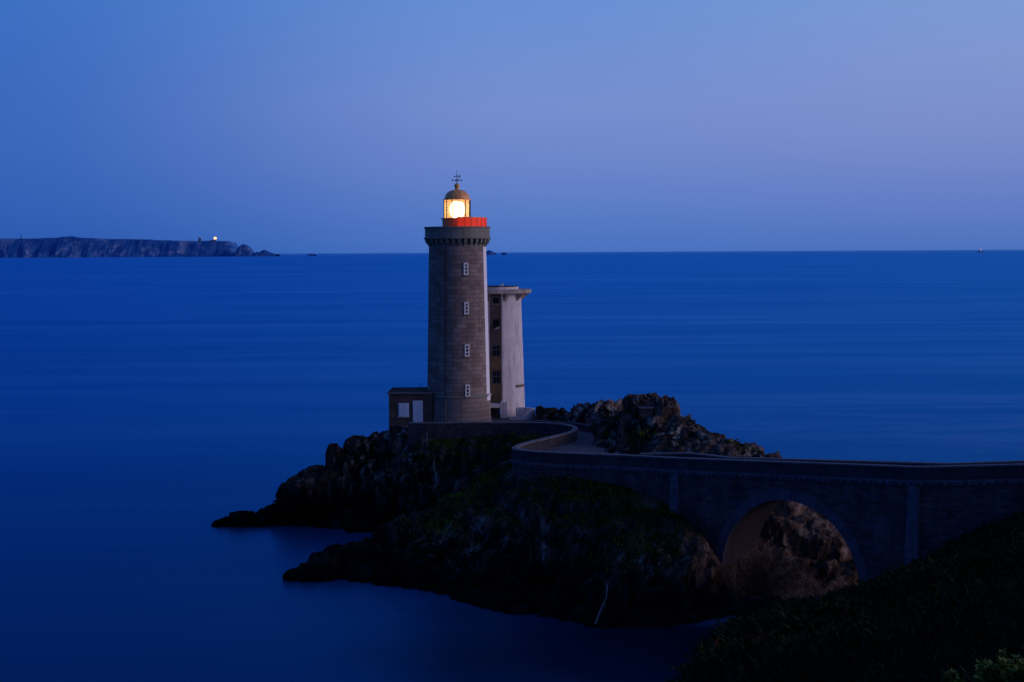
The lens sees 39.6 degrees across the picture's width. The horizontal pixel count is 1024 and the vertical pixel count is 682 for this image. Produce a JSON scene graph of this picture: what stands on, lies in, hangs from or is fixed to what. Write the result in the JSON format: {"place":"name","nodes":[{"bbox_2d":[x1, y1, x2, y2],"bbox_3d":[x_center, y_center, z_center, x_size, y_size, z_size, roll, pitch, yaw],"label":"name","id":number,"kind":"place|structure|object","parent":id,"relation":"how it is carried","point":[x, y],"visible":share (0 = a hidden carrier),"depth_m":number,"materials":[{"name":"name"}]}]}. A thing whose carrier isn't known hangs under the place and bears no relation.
{"place":"outdoors","nodes":[
{"label":"outdoors","id":0,"kind":"place"},
{"bbox_2d":[0,250,1023,681],"bbox_3d":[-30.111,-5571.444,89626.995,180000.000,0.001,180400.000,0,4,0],"label":"sea","id":1,"kind":"structure","parent":0,"point":[158,416],"depth_m":270.43,"materials":[{"name":"liquid"}]},
{"bbox_2d":[0,236,237,257],"bbox_3d":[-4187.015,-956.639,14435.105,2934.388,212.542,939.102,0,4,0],"label":"headland","id":2,"kind":"structure","parent":1,"relation":"in","point":[70,246],"depth_m":14097.00,"materials":[{"name":"stone"}]},
{"bbox_2d":[233,244,253,256],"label":"sea stack","id":3,"kind":"object","parent":1,"relation":"in","point":[244,250],"visible":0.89,"depth_m":13916.99,"materials":[{"name":"stone"}]},
{"bbox_2d":[253,250,279,255],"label":"sea stack","id":4,"kind":"object","parent":1,"relation":"in","point":[264,253],"visible":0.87,"depth_m":13896.85,"materials":[{"name":"stone"}]},
{"bbox_2d":[486,250,495,254],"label":"rock islet","id":5,"kind":"object","parent":1,"relation":"in","point":[488,252],"visible":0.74,"depth_m":14011.38,"materials":[{"name":"stone"}]},
{"bbox_2d":[211,398,858,628],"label":"rocky headland","id":6,"kind":"structure","parent":1,"relation":"in","point":[801,550],"depth_m":121.53,"materials":[{"name":"brown stone"}]},
{"bbox_2d":[227,510,268,527],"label":"shore rock","id":7,"kind":"object","parent":6,"relation":"on","point":[240,519],"visible":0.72,"depth_m":146.07,"materials":[{"name":"black stone"}]},
{"bbox_2d":[285,473,313,499],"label":"boulder","id":8,"kind":"object","parent":6,"relation":"on","point":[297,486],"visible":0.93,"depth_m":147.23,"materials":[{"name":"grey stone"}]},
{"bbox_2d":[282,564,336,580],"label":"shore rock","id":9,"kind":"object","parent":6,"relation":"on","point":[311,572],"visible":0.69,"depth_m":121.89,"materials":[{"name":"black stone"}]},
{"bbox_2d":[325,443,343,470],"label":"rock pinnacle","id":10,"kind":"object","parent":6,"relation":"on","point":[334,453],"visible":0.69,"depth_m":149.64,"materials":[{"name":"grey stone"}]},
{"bbox_2d":[343,435,369,455],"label":"boulder","id":11,"kind":"object","parent":6,"relation":"on","point":[352,444],"visible":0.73,"depth_m":150.71,"materials":[{"name":"grey stone"}]},
{"bbox_2d":[433,462,438,486],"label":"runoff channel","id":12,"kind":"object","parent":6,"relation":"on","point":[437,484],"visible":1,"depth_m":145.83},
{"bbox_2d":[396,416,534,427],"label":"terrace","id":13,"kind":"structure","parent":6,"relation":"on","point":[496,419],"depth_m":157.81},
{"bbox_2d":[387,385,432,429],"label":"annex","id":14,"kind":"object","parent":13,"relation":"on","point":[409,404],"visible":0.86,"depth_m":154.12,"materials":[{"name":"stone"}]},
{"bbox_2d":[398,403,409,417],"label":"window frame","id":15,"kind":"structure","parent":14,"relation":"in","point":[403,408],"depth_m":154.06,"materials":[{"name":"paint"}]},
{"bbox_2d":[413,401,422,421],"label":"door","id":16,"kind":"structure","parent":14,"relation":"in","point":[417,405],"depth_m":154.09,"materials":[{"name":"paint"}]},
{"bbox_2d":[424,175,491,421],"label":"lighthouse","id":17,"kind":"object","parent":13,"relation":"on","point":[458,381],"visible":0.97,"depth_m":153.38,"materials":[{"name":"stone"}]},
{"bbox_2d":[463,263,468,275],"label":"window","id":18,"kind":"structure","parent":17,"relation":"in","point":[465,265],"depth_m":152.74,"materials":[{"name":"white paint"}]},
{"bbox_2d":[463,302,469,314],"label":"window","id":19,"kind":"structure","parent":17,"relation":"in","point":[466,304],"depth_m":152.89,"materials":[{"name":"white paint"}]},
{"bbox_2d":[464,344,469,357],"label":"window","id":20,"kind":"structure","parent":17,"relation":"in","point":[467,352],"depth_m":153.12,"materials":[{"name":"white paint"}]},
{"bbox_2d":[465,384,470,397],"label":"window","id":21,"kind":"structure","parent":17,"relation":"in","point":[467,387],"depth_m":153.31,"materials":[{"name":"white paint"}]},
{"bbox_2d":[487,283,530,417],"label":"signal tower","id":22,"kind":"structure","parent":13,"relation":"on","point":[506,375],"depth_m":161.32,"materials":[{"name":"paint"}]},
{"bbox_2d":[491,297,500,304],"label":"window frame","id":23,"kind":"structure","parent":22,"relation":"in","point":[495,300],"depth_m":160.98,"materials":[{"name":"glass"}]},
{"bbox_2d":[491,319,500,329],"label":"window frame","id":24,"kind":"structure","parent":22,"relation":"in","point":[495,322],"depth_m":161.13,"materials":[{"name":"glass"}]},
{"bbox_2d":[492,345,500,356],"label":"window frame","id":25,"kind":"structure","parent":22,"relation":"in","point":[495,348],"depth_m":161.33,"materials":[{"name":"glass"}]},
{"bbox_2d":[492,371,500,383],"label":"window frame","id":26,"kind":"structure","parent":22,"relation":"in","point":[496,377],"depth_m":161.53,"materials":[{"name":"glass"}]},
{"bbox_2d":[508,407,534,419],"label":"curved wall","id":27,"kind":"structure","parent":13,"relation":"on","point":[525,413],"depth_m":158.75,"materials":[{"name":"concrete"}]},
{"bbox_2d":[408,422,577,450],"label":"retaining wall","id":28,"kind":"structure","parent":6,"relation":"on","point":[563,433],"depth_m":149.18,"materials":[{"name":"stone"}]},
{"bbox_2d":[357,409,763,574],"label":"grass","id":29,"kind":"structure","parent":6,"relation":"on","point":[581,516],"depth_m":124.71,"materials":[{"name":"green plant"}]},
{"bbox_2d":[533,420,591,431],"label":"road wall","id":30,"kind":"structure","parent":6,"relation":"on","point":[584,427],"depth_m":150.37,"materials":[{"name":"stone"}]},
{"bbox_2d":[594,584,607,623],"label":"runoff channel","id":31,"kind":"object","parent":6,"relation":"on","point":[602,604],"visible":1,"depth_m":108.65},
{"bbox_2d":[622,392,661,416],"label":"rock outcrop","id":32,"kind":"object","parent":6,"relation":"on","point":[631,403],"visible":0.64,"depth_m":140.30,"materials":[{"name":"stone"}]},
{"bbox_2d":[638,406,653,419],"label":"bunker","id":33,"kind":"object","parent":6,"relation":"on","point":[645,411],"visible":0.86,"depth_m":139.14,"materials":[{"name":"concrete"}]},
{"bbox_2d":[657,395,679,414],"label":"rock outcrop","id":34,"kind":"object","parent":6,"relation":"on","point":[672,404],"visible":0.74,"depth_m":139.52,"materials":[{"name":"stone"}]},
{"bbox_2d":[744,442,763,452],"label":"rock outcrop","id":35,"kind":"object","parent":6,"relation":"on","point":[760,448],"visible":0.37,"depth_m":130.86,"materials":[{"name":"stone"}]},
{"bbox_2d":[509,448,1023,582],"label":"stone bridge","id":36,"kind":"structure","parent":6,"relation":"on","point":[878,515],"depth_m":109.52,"materials":[{"name":"grey stone"}]},
{"bbox_2d":[0,0,1023,253],"label":"sky","id":37,"kind":"structure","parent":0,"point":[273,126],"materials":[{"name":"blue"}]},
{"bbox_2d":[539,430,630,453],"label":"road","id":38,"kind":"structure","parent":0,"point":[583,442],"depth_m":137.17,"materials":[{"name":"grey concrete"}]},
{"bbox_2d":[688,511,1023,681],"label":"hillside","id":39,"kind":"structure","parent":0,"point":[1012,637],"depth_m":43.31,"materials":[{"name":"green plant"}]},
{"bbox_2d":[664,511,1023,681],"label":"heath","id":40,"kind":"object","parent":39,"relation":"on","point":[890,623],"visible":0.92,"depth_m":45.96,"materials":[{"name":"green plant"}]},
{"bbox_2d":[940,668,965,681],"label":"bush","id":41,"kind":"object","parent":39,"relation":"on","point":[947,676],"visible":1,"depth_m":14.87,"materials":[{"name":"green plant"}]},
{"bbox_2d":[972,667,988,681],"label":"bush","id":42,"kind":"object","parent":39,"relation":"on","point":[977,677],"visible":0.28,"depth_m":14.55,"materials":[{"name":"green plant"}]},
{"bbox_2d":[974,648,1023,681],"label":"bush","id":43,"kind":"object","parent":39,"relation":"on","point":[999,672],"visible":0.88,"depth_m":14.20,"materials":[{"name":"green plant"}]},
{"bbox_2d":[1006,666,1023,681],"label":"bush","id":44,"kind":"object","parent":39,"relation":"on","point":[1017,674],"visible":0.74,"depth_m":13.85,"materials":[{"name":"green plant"}]}
]}

